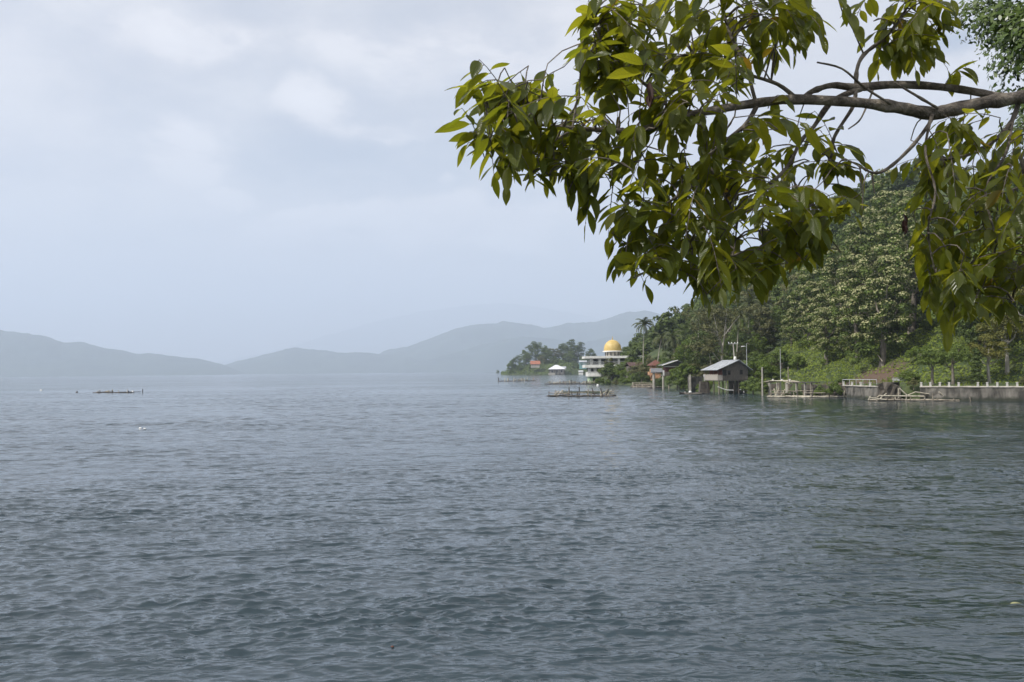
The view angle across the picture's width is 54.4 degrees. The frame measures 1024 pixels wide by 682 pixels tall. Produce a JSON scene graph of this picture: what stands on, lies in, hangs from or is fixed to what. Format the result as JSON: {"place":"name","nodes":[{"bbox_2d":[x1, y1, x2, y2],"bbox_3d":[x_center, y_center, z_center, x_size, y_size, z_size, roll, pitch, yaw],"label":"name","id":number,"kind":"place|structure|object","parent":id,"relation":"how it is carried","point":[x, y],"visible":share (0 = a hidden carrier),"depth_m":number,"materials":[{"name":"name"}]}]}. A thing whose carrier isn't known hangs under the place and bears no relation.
{"place":"outdoors","nodes":[
{"label":"outdoors","id":0,"kind":"place"},
{"bbox_2d":[0,330,242,376],"bbox_3d":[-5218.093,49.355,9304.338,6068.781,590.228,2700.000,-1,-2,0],"label":"mountain","id":1,"kind":"structure","parent":0,"point":[25,355],"depth_m":8703.28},
{"bbox_2d":[225,347,428,373],"bbox_3d":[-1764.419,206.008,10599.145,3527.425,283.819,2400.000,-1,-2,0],"label":"mountain","id":2,"kind":"structure","parent":0,"point":[295,360],"depth_m":10047.74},
{"bbox_2d":[216,303,600,364],"bbox_3d":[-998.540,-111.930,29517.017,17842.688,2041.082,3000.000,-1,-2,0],"label":"mountain","id":3,"kind":"structure","parent":0,"point":[378,337],"depth_m":29245.63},
{"bbox_2d":[0,372,1023,681],"bbox_3d":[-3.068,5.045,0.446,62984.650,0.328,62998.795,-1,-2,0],"label":"lake water","id":4,"kind":"structure","parent":0,"point":[458,526],"depth_m":30.74,"materials":[{"name":"grey liquid"}]},
{"bbox_2d":[93,389,142,392],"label":"bamboo raft","id":5,"kind":"object","parent":4,"relation":"on","point":[117,392],"visible":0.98,"depth_m":279.28,"materials":[{"name":"brown wood"}]},
{"bbox_2d":[546,380,598,383],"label":"bamboo raft","id":6,"kind":"object","parent":4,"relation":"on","point":[575,382],"visible":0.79,"depth_m":357.45,"materials":[{"name":"brown wood"}]},
{"bbox_2d":[546,387,615,396],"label":"bamboo raft","id":7,"kind":"object","parent":4,"relation":"on","point":[601,392],"visible":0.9,"depth_m":189.84,"materials":[{"name":"brown wood"}]},
{"bbox_2d":[759,379,819,395],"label":"broken pier","id":8,"kind":"structure","parent":4,"relation":"in","point":[778,385],"depth_m":180.55,"materials":[{"name":"concrete"}]},
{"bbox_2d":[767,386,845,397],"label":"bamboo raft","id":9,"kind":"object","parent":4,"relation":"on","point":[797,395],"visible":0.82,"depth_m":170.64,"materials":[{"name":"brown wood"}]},
{"bbox_2d":[868,388,970,400],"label":"bamboo raft","id":10,"kind":"object","parent":4,"relation":"on","point":[895,399],"visible":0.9,"depth_m":146.19,"materials":[{"name":"brown wood"}]},
{"bbox_2d":[0,0,1023,362],"label":"sky","id":11,"kind":"structure","parent":0,"point":[215,181],"materials":[{"name":"white"}]},
{"bbox_2d":[396,333,635,372],"bbox_3d":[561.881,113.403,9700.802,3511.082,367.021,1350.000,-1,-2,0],"label":"mountain","id":12,"kind":"structure","parent":0,"point":[494,356],"depth_m":9473.44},
{"bbox_2d":[380,310,660,359],"bbox_3d":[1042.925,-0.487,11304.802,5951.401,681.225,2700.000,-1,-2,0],"label":"mountain","id":13,"kind":"structure","parent":0,"point":[456,340],"depth_m":11004.45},
{"bbox_2d":[503,363,587,374],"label":"headland terrain","id":14,"kind":"structure","parent":0,"point":[540,368],"depth_m":1213.32,"materials":[{"name":"green plant"}]},
{"bbox_2d":[519,350,531,366],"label":"forest tree","id":15,"kind":"object","parent":14,"relation":"on","point":[527,359],"visible":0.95,"depth_m":1243.02,"materials":[{"name":"green plant"}]},
{"bbox_2d":[525,341,543,360],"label":"forest tree","id":16,"kind":"object","parent":14,"relation":"on","point":[536,346],"visible":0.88,"depth_m":1256.86,"materials":[{"name":"green plant"}]},
{"bbox_2d":[501,359,587,374],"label":"headland growth","id":17,"kind":"object","parent":14,"relation":"on","point":[549,366],"visible":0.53,"depth_m":1221.53,"materials":[{"name":"green plant"}]},
{"bbox_2d":[538,345,550,357],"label":"forest tree","id":18,"kind":"object","parent":14,"relation":"on","point":[546,350],"visible":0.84,"depth_m":1249.50,"materials":[{"name":"green plant"}]},
{"bbox_2d":[548,365,565,374],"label":"white roof house","id":19,"kind":"structure","parent":14,"relation":"on","point":[556,370],"depth_m":1194.76,"materials":[{"name":"concrete"}]},
{"bbox_2d":[553,343,568,359],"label":"forest tree","id":20,"kind":"object","parent":14,"relation":"on","point":[564,348],"visible":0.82,"depth_m":1254.03,"materials":[{"name":"green plant"}]},
{"bbox_2d":[561,351,576,362],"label":"forest tree","id":21,"kind":"object","parent":14,"relation":"on","point":[569,356],"visible":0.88,"depth_m":1242.09,"materials":[{"name":"green plant"}]},
{"bbox_2d":[564,339,584,361],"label":"forest tree","id":22,"kind":"object","parent":14,"relation":"on","point":[576,349],"visible":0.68,"depth_m":1259.08,"materials":[{"name":"green plant"}]},
{"bbox_2d":[591,174,1023,398],"bbox_3d":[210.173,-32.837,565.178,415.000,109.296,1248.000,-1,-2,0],"label":"shore terrain","id":23,"kind":"structure","parent":0,"point":[905,388],"depth_m":177.87,"materials":[{"name":"green plant"}]},
{"bbox_2d":[601,363,616,379],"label":"shrub","id":24,"kind":"object","parent":23,"relation":"on","point":[605,370],"visible":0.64,"depth_m":349.39,"materials":[{"name":"green plant"}]},
{"bbox_2d":[582,336,644,380],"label":"mosque","id":25,"kind":"structure","parent":23,"relation":"on","point":[612,348],"depth_m":369.96,"materials":[{"name":"white paint"}]},
{"bbox_2d":[628,361,640,374],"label":"shrub","id":26,"kind":"object","parent":23,"relation":"on","point":[635,369],"visible":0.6,"depth_m":323.27,"materials":[{"name":"green plant"}]},
{"bbox_2d":[630,372,650,382],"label":"shrub","id":27,"kind":"object","parent":23,"relation":"on","point":[643,377],"visible":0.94,"depth_m":298.61,"materials":[{"name":"green plant"}]},
{"bbox_2d":[631,317,654,363],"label":"coconut palm","id":28,"kind":"object","parent":23,"relation":"on","point":[645,323],"visible":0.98,"depth_m":331.32,"materials":[{"name":"green plant"}]},
{"bbox_2d":[637,363,649,375],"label":"shrub","id":29,"kind":"object","parent":23,"relation":"on","point":[642,369],"visible":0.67,"depth_m":310.10,"materials":[{"name":"green plant"}]},
{"bbox_2d":[631,382,659,386],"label":"bamboo landing","id":30,"kind":"object","parent":23,"relation":"on","point":[641,385],"visible":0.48,"depth_m":280.38,"materials":[{"name":"beige wood"}]},
{"bbox_2d":[647,360,660,379],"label":"orange house","id":31,"kind":"structure","parent":23,"relation":"on","point":[654,363],"depth_m":295.87,"materials":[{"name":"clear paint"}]},
{"bbox_2d":[649,368,662,388],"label":"pavilion","id":32,"kind":"structure","parent":23,"relation":"on","point":[656,370],"depth_m":262.36,"materials":[{"name":"concrete"}]},
{"bbox_2d":[650,332,668,360],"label":"coconut palm","id":33,"kind":"object","parent":23,"relation":"on","point":[660,339],"visible":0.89,"depth_m":317.48,"materials":[{"name":"green plant"}]},
{"bbox_2d":[658,360,681,388],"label":"lake cabin","id":34,"kind":"object","parent":23,"relation":"on","point":[668,367],"visible":0.53,"depth_m":248.14,"materials":[{"name":"grey metal"}]},
{"bbox_2d":[662,337,680,360],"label":"forest tree","id":35,"kind":"object","parent":23,"relation":"on","point":[665,354],"visible":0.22,"depth_m":326.03,"materials":[{"name":"green plant"}]},
{"bbox_2d":[663,330,685,357],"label":"coconut palm","id":36,"kind":"object","parent":23,"relation":"on","point":[671,339],"visible":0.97,"depth_m":291.32,"materials":[{"name":"green plant"}]},
{"bbox_2d":[664,370,691,389],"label":"shrub","id":37,"kind":"object","parent":23,"relation":"on","point":[681,380],"visible":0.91,"depth_m":242.21,"materials":[{"name":"green plant"}]},
{"bbox_2d":[669,363,700,379],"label":"shrub","id":38,"kind":"object","parent":23,"relation":"on","point":[683,367],"visible":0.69,"depth_m":244.02,"materials":[{"name":"green plant"}]},
{"bbox_2d":[671,335,698,364],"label":"forest tree","id":39,"kind":"object","parent":23,"relation":"on","point":[677,354],"visible":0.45,"depth_m":260.70,"materials":[{"name":"green plant"}]},
{"bbox_2d":[678,321,701,345],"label":"forest tree","id":40,"kind":"object","parent":23,"relation":"on","point":[687,333],"visible":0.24,"depth_m":318.17,"materials":[{"name":"green plant"}]},
{"bbox_2d":[688,376,702,390],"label":"retaining wall","id":41,"kind":"structure","parent":23,"relation":"on","point":[695,381],"depth_m":224.60,"materials":[{"name":"concrete"}]},
{"bbox_2d":[689,308,709,353],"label":"coconut palm","id":42,"kind":"object","parent":23,"relation":"on","point":[695,317],"visible":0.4,"depth_m":300.66,"materials":[{"name":"green plant"}]},
{"bbox_2d":[682,330,725,377],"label":"forest tree","id":43,"kind":"object","parent":23,"relation":"on","point":[703,360],"visible":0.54,"depth_m":243.46,"materials":[{"name":"green plant"}]},
{"bbox_2d":[698,381,709,392],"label":"bank ledge","id":44,"kind":"object","parent":23,"relation":"on","point":[702,386],"visible":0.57,"depth_m":205.20,"materials":[{"name":"grey concrete"}]},
{"bbox_2d":[670,300,762,365],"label":"tree","id":45,"kind":"object","parent":23,"relation":"on","point":[709,344],"visible":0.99,"depth_m":231.20,"materials":[{"name":"green plant"}]},
{"bbox_2d":[702,308,731,353],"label":"forest tree","id":46,"kind":"object","parent":23,"relation":"on","point":[720,333],"visible":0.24,"depth_m":289.83,"materials":[{"name":"green plant"}]},
{"bbox_2d":[702,360,751,393],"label":"stilt house","id":47,"kind":"structure","parent":23,"relation":"on","point":[734,373],"depth_m":199.14,"materials":[{"name":"grey wood"}]},
{"bbox_2d":[720,338,734,356],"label":"forest tree","id":48,"kind":"object","parent":23,"relation":"on","point":[729,349],"visible":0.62,"depth_m":268.27,"materials":[{"name":"green plant"}]},
{"bbox_2d":[719,310,737,347],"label":"forest tree","id":49,"kind":"object","parent":23,"relation":"on","point":[722,330],"visible":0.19,"depth_m":286.83,"materials":[{"name":"green plant"}]},
{"bbox_2d":[435,0,1023,352],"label":"overhanging tree","id":50,"kind":"object","parent":23,"relation":"on","point":[712,270],"visible":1,"depth_m":3.44,"materials":[{"name":"green plant"}]},
{"bbox_2d":[728,319,743,348],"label":"forest tree","id":51,"kind":"object","parent":23,"relation":"on","point":[733,332],"visible":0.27,"depth_m":279.00,"materials":[{"name":"green plant"}]},
{"bbox_2d":[724,305,753,354],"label":"tree","id":52,"kind":"object","parent":23,"relation":"on","point":[745,318],"visible":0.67,"depth_m":244.17,"materials":[{"name":"green plant"}]},
{"bbox_2d":[733,324,756,359],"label":"forest tree","id":53,"kind":"object","parent":23,"relation":"on","point":[743,338],"visible":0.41,"depth_m":254.56,"materials":[{"name":"green plant"}]},
{"bbox_2d":[735,345,758,361],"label":"shrub","id":54,"kind":"object","parent":23,"relation":"on","point":[740,355],"visible":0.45,"depth_m":238.25,"materials":[{"name":"green plant"}]},
{"bbox_2d":[735,293,759,337],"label":"coconut palm","id":55,"kind":"object","parent":23,"relation":"on","point":[748,303],"visible":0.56,"depth_m":262.48,"materials":[{"name":"green plant"}]},
{"bbox_2d":[739,376,763,393],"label":"shrub","id":56,"kind":"object","parent":23,"relation":"on","point":[752,384],"visible":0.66,"depth_m":191.53,"materials":[{"name":"green plant"}]},
{"bbox_2d":[738,285,773,323],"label":"forest tree","id":57,"kind":"object","parent":23,"relation":"on","point":[746,295],"visible":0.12,"depth_m":293.22,"materials":[{"name":"green plant"}]},
{"bbox_2d":[744,332,769,354],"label":"forest tree","id":58,"kind":"object","parent":23,"relation":"on","point":[753,346],"visible":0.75,"depth_m":238.45,"materials":[{"name":"green plant"}]},
{"bbox_2d":[742,303,777,351],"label":"forest tree","id":59,"kind":"object","parent":23,"relation":"on","point":[769,323],"visible":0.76,"depth_m":246.44,"materials":[{"name":"green plant"}]},
{"bbox_2d":[747,361,774,377],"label":"shrub","id":60,"kind":"object","parent":23,"relation":"on","point":[767,367],"visible":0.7,"depth_m":201.30,"materials":[{"name":"green plant"}]},
{"bbox_2d":[751,379,771,394],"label":"shrub","id":61,"kind":"object","parent":23,"relation":"on","point":[765,387],"visible":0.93,"depth_m":186.58,"materials":[{"name":"green plant"}]},
{"bbox_2d":[752,296,775,320],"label":"coconut palm","id":62,"kind":"object","parent":23,"relation":"on","point":[764,305],"visible":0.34,"depth_m":256.84,"materials":[{"name":"green plant"}]},
{"bbox_2d":[754,305,790,348],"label":"forest tree","id":63,"kind":"object","parent":23,"relation":"on","point":[778,321],"visible":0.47,"depth_m":249.03,"materials":[{"name":"green plant"}]},
{"bbox_2d":[764,365,781,378],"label":"shrub","id":64,"kind":"object","parent":23,"relation":"on","point":[775,373],"visible":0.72,"depth_m":204.27,"materials":[{"name":"green plant"}]},
{"bbox_2d":[620,159,929,360],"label":"distant forest","id":65,"kind":"object","parent":23,"relation":"on","point":[668,321],"visible":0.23,"depth_m":385.39,"materials":[{"name":"green plant"}]},
{"bbox_2d":[768,346,792,370],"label":"shrub","id":66,"kind":"object","parent":23,"relation":"on","point":[772,359],"visible":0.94,"depth_m":209.49,"materials":[{"name":"green plant"}]},
{"bbox_2d":[770,266,797,327],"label":"forest tree","id":67,"kind":"object","parent":23,"relation":"on","point":[780,280],"visible":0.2,"depth_m":274.34,"materials":[{"name":"green plant"}]},
{"bbox_2d":[779,312,801,347],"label":"blossoming tree","id":68,"kind":"object","parent":23,"relation":"on","point":[784,329],"visible":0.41,"depth_m":231.28,"materials":[{"name":"green plant"}]},
{"bbox_2d":[773,274,809,321],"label":"forest tree","id":69,"kind":"object","parent":23,"relation":"on","point":[785,289],"visible":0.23,"depth_m":255.42,"materials":[{"name":"green plant"}]},
{"bbox_2d":[788,354,805,368],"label":"shrub","id":70,"kind":"object","parent":23,"relation":"on","point":[797,359],"visible":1,"depth_m":204.43,"materials":[{"name":"green plant"}]},
{"bbox_2d":[777,278,821,334],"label":"forest tree","id":71,"kind":"object","parent":23,"relation":"on","point":[793,285],"visible":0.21,"depth_m":239.36,"materials":[{"name":"green plant"}]},
{"bbox_2d":[767,384,845,395],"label":"retaining wall","id":72,"kind":"structure","parent":23,"relation":"on","point":[773,386],"depth_m":178.49,"materials":[{"name":"grey concrete"}]},
{"bbox_2d":[782,267,831,346],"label":"blossoming tree","id":73,"kind":"object","parent":23,"relation":"on","point":[805,311],"visible":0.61,"depth_m":219.16,"materials":[{"name":"green plant"}]},
{"bbox_2d":[813,385,827,395],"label":"shrub","id":74,"kind":"object","parent":23,"relation":"on","point":[816,392],"visible":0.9,"depth_m":170.09,"materials":[{"name":"green plant"}]},
{"bbox_2d":[806,293,851,363],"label":"blossoming tree","id":75,"kind":"object","parent":23,"relation":"on","point":[826,339],"visible":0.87,"depth_m":197.90,"materials":[{"name":"green plant"}]},
{"bbox_2d":[815,252,845,304],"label":"forest tree","id":76,"kind":"object","parent":23,"relation":"on","point":[836,266],"visible":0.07,"depth_m":236.31,"materials":[{"name":"green plant"}]},
{"bbox_2d":[801,249,862,341],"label":"blossoming tree","id":77,"kind":"object","parent":23,"relation":"on","point":[829,286],"visible":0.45,"depth_m":208.79,"materials":[{"name":"green plant"}]},
{"bbox_2d":[824,381,843,395],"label":"shrub","id":78,"kind":"object","parent":23,"relation":"on","point":[834,387],"visible":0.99,"depth_m":167.22,"materials":[{"name":"green plant"}]},
{"bbox_2d":[833,234,845,246],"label":"forest tree","id":79,"kind":"object","parent":23,"relation":"on","point":[836,242],"visible":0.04,"depth_m":324.49,"materials":[{"name":"green plant"}]},
{"bbox_2d":[829,254,885,357],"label":"blossoming tree","id":80,"kind":"object","parent":23,"relation":"on","point":[843,310],"visible":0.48,"depth_m":190.40,"materials":[{"name":"green plant"}]},
{"bbox_2d":[846,385,879,399],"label":"retaining wall","id":81,"kind":"structure","parent":23,"relation":"on","point":[859,391],"depth_m":156.03,"materials":[{"name":"concrete"}]},
{"bbox_2d":[835,208,895,301],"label":"blossoming tree","id":82,"kind":"object","parent":23,"relation":"on","point":[853,246],"visible":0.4,"depth_m":208.31,"materials":[{"name":"green plant"}]},
{"bbox_2d":[714,377,1022,385],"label":"grass","id":83,"kind":"structure","parent":23,"relation":"on","point":[882,380],"depth_m":166.71,"materials":[{"name":"green plant"}]},
{"bbox_2d":[835,245,919,366],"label":"blossoming tree","id":84,"kind":"object","parent":23,"relation":"on","point":[883,324],"visible":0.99,"depth_m":177.92,"materials":[{"name":"green plant"}]},
{"bbox_2d":[861,228,894,271],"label":"forest tree","id":85,"kind":"object","parent":23,"relation":"on","point":[866,244],"visible":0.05,"depth_m":224.72,"materials":[{"name":"green plant"}]},
{"bbox_2d":[858,271,906,334],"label":"forest tree","id":86,"kind":"object","parent":23,"relation":"on","point":[893,297],"visible":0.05,"depth_m":195.19,"materials":[{"name":"green plant"}]},
{"bbox_2d":[855,168,913,254],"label":"blossoming tree","id":87,"kind":"object","parent":23,"relation":"on","point":[881,194],"visible":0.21,"depth_m":230.32,"materials":[{"name":"green plant"}]},
{"bbox_2d":[749,298,1023,382],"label":"undergrowth","id":88,"kind":"object","parent":23,"relation":"on","point":[824,374],"visible":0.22,"depth_m":182.56,"materials":[{"name":"green plant"}]},
{"bbox_2d":[875,382,901,398],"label":"stone bastion","id":89,"kind":"object","parent":23,"relation":"on","point":[891,388],"visible":0.48,"depth_m":149.08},
{"bbox_2d":[866,198,938,333],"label":"blossoming tree","id":90,"kind":"object","parent":23,"relation":"on","point":[911,284],"visible":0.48,"depth_m":187.54,"materials":[{"name":"green plant"}]},
{"bbox_2d":[885,196,921,243],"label":"forest tree","id":91,"kind":"object","parent":23,"relation":"on","point":[897,206],"visible":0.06,"depth_m":223.22,"materials":[{"name":"green plant"}]},
{"bbox_2d":[897,370,920,381],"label":"shrub","id":92,"kind":"object","parent":23,"relation":"on","point":[907,377],"visible":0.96,"depth_m":159.67,"materials":[{"name":"green plant"}]},
{"bbox_2d":[905,345,931,357],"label":"shrub","id":93,"kind":"object","parent":23,"relation":"on","point":[911,352],"visible":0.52,"depth_m":169.78,"materials":[{"name":"green plant"}]},
{"bbox_2d":[901,192,957,295],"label":"blossoming tree","id":94,"kind":"object","parent":23,"relation":"on","point":[919,220],"visible":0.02,"depth_m":200.88,"materials":[{"name":"green plant"}]},
{"bbox_2d":[915,348,948,384],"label":"roadside tree","id":95,"kind":"object","parent":23,"relation":"on","point":[929,357],"visible":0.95,"depth_m":151.27,"materials":[{"name":"green plant"}]},
{"bbox_2d":[935,343,972,383],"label":"roadside tree","id":96,"kind":"object","parent":23,"relation":"on","point":[953,353],"visible":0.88,"depth_m":150.57,"materials":[{"name":"green plant"}]},
{"bbox_2d":[935,220,995,322],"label":"forest tree","id":97,"kind":"object","parent":23,"relation":"on","point":[966,226],"visible":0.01,"depth_m":170.77,"materials":[{"name":"green plant"}]},
{"bbox_2d":[920,386,1023,400],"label":"retaining wall","id":98,"kind":"structure","parent":23,"relation":"on","point":[991,393],"depth_m":143.22,"materials":[{"name":"concrete"}]},
{"bbox_2d":[969,348,982,384],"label":"conical tree","id":99,"kind":"object","parent":23,"relation":"on","point":[976,363],"visible":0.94,"depth_m":148.60,"materials":[{"name":"green plant"}]},
{"bbox_2d":[953,283,1009,344],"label":"forest tree","id":100,"kind":"object","parent":23,"relation":"on","point":[965,325],"visible":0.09,"depth_m":161.94,"materials":[{"name":"green plant"}]},
{"bbox_2d":[957,295,1014,351],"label":"forest tree","id":101,"kind":"object","parent":23,"relation":"on","point":[968,336],"visible":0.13,"depth_m":159.65,"materials":[{"name":"green plant"}]},
{"bbox_2d":[951,0,1023,162],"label":"glossy tree","id":102,"kind":"object","parent":23,"relation":"on","point":[1010,31],"visible":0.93,"depth_m":23.43,"materials":[{"name":"green plant"}]},
{"bbox_2d":[967,335,1011,382],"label":"roadside tree","id":103,"kind":"object","parent":23,"relation":"on","point":[991,352],"visible":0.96,"depth_m":149.33,"materials":[{"name":"green plant"}]},
{"bbox_2d":[969,226,1023,325],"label":"forest tree","id":104,"kind":"object","parent":23,"relation":"on","point":[1014,259],"visible":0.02,"depth_m":159.69,"materials":[{"name":"green plant"}]},
{"bbox_2d":[975,310,1023,374],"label":"roadside tree","id":105,"kind":"object","parent":23,"relation":"on","point":[1000,332],"visible":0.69,"depth_m":151.67,"materials":[{"name":"green plant"}]},
{"bbox_2d":[1003,286,1023,316],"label":"roadside tree","id":106,"kind":"object","parent":23,"relation":"on","point":[1016,292],"visible":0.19,"depth_m":155.62,"materials":[{"name":"green plant"}]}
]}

